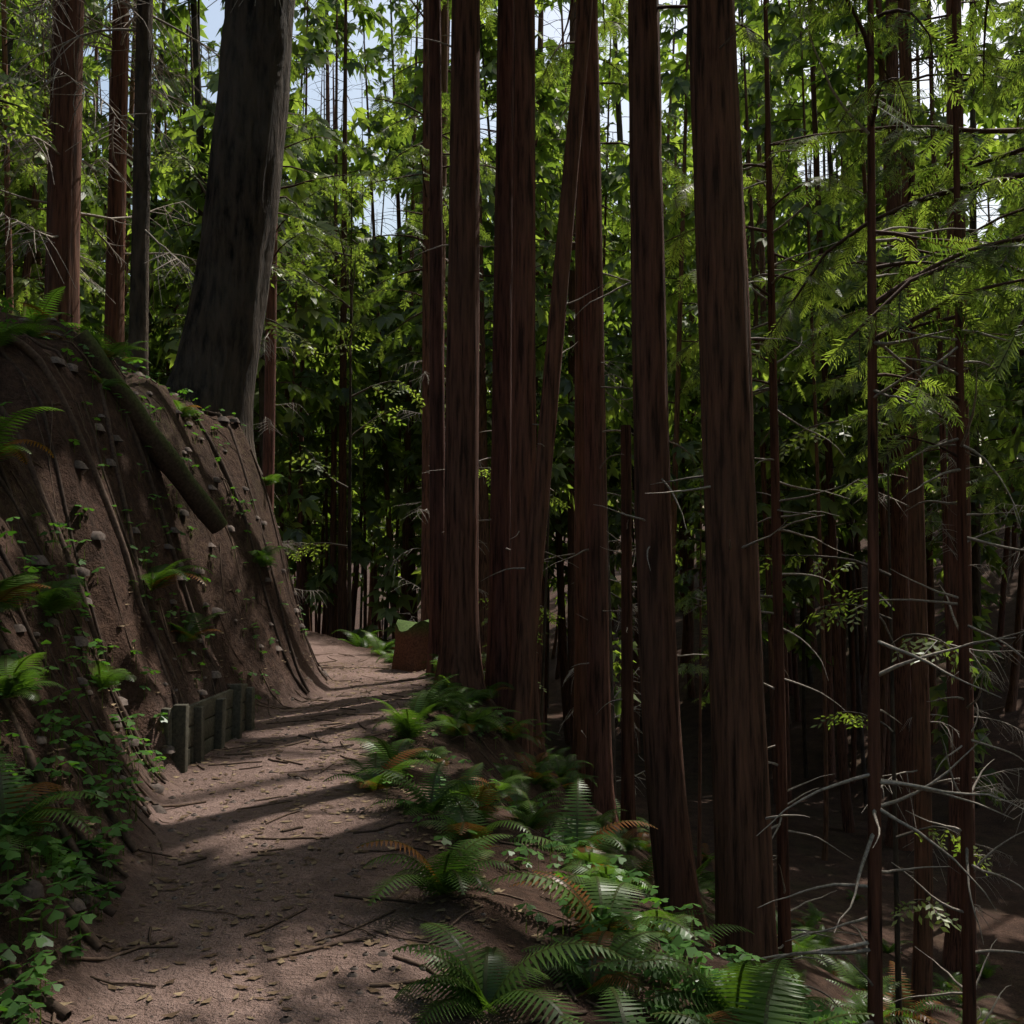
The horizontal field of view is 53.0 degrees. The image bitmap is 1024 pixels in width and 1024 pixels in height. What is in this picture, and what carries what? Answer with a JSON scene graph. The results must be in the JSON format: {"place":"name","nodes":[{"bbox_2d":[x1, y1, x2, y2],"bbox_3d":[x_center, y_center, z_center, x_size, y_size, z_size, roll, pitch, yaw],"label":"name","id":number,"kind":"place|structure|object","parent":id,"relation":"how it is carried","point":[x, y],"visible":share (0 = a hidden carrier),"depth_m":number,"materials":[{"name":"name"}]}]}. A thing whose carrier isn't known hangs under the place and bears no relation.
{"place":"outdoors","nodes":[
{"label":"outdoors","id":0,"kind":"place"},
{"bbox_2d":[0,305,1023,1023],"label":"terrain","id":1,"kind":"structure","parent":0,"point":[196,979],"depth_m":7.33,"materials":[{"name":"brown soil"}]},
{"bbox_2d":[72,330,227,533],"bbox_3d":[-3.256,-0.683,9.175,1.497,1.740,0.260,3,-4,-41],"label":"fallen log","id":2,"kind":"object","parent":1,"relation":"on","point":[166,458],"visible":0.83,"depth_m":9.13,"materials":[{"name":"brown wood"}]},
{"bbox_2d":[161,683,254,772],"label":"timber retaining wall","id":3,"kind":"structure","parent":1,"relation":"on","point":[196,731],"depth_m":8.04,"materials":[{"name":"grey wood"}]},
{"bbox_2d":[0,578,570,1023],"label":"debris leaves","id":4,"kind":"object","parent":1,"relation":"on","point":[268,948],"visible":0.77,"depth_m":4.88,"materials":[{"name":"brown plant"}]},
{"bbox_2d":[0,318,710,1023],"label":"twigs and pebbles","id":5,"kind":"object","parent":1,"relation":"on","point":[32,888],"visible":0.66,"depth_m":6.38,"materials":[{"name":"brown wood"}]},
{"bbox_2d":[392,619,428,671],"bbox_3d":[-1.324,1.924,14.298,0.787,0.850,0.781,0,-3,0],"label":"mossy stump","id":6,"kind":"object","parent":1,"relation":"on","point":[411,647],"visible":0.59,"depth_m":14.06,"materials":[{"name":"brown wood"}]},
{"bbox_2d":[0,297,854,1023],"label":"sorrel plant","id":7,"kind":"object","parent":1,"relation":"on","point":[66,865],"visible":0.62,"depth_m":4.63,"materials":[{"name":"green plant"}]},
{"bbox_2d":[0,0,983,1023],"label":"tree trunks","id":8,"kind":"object","parent":1,"relation":"on","point":[219,357],"visible":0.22,"depth_m":12.51,"materials":[{"name":"brown plant"}]},
{"bbox_2d":[0,0,1023,1023],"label":"tree","id":9,"kind":"object","parent":1,"relation":"on","point":[994,102],"depth_m":41.85,"materials":[{"name":"brown wood"}]},
{"bbox_2d":[0,0,1023,1023],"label":"redwood trunks","id":10,"kind":"object","parent":1,"relation":"on","point":[456,570],"visible":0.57,"depth_m":12.76,"materials":[{"name":"brown plant"}]},
{"bbox_2d":[0,286,1023,1023],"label":"fern plants","id":11,"kind":"object","parent":1,"relation":"on","point":[476,986],"visible":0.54,"depth_m":5.34,"materials":[{"name":"green plant"}]},
{"bbox_2d":[11,0,1023,534],"label":"sky","id":12,"kind":"structure","parent":0,"point":[214,17],"materials":[{"name":"white"}]}
]}

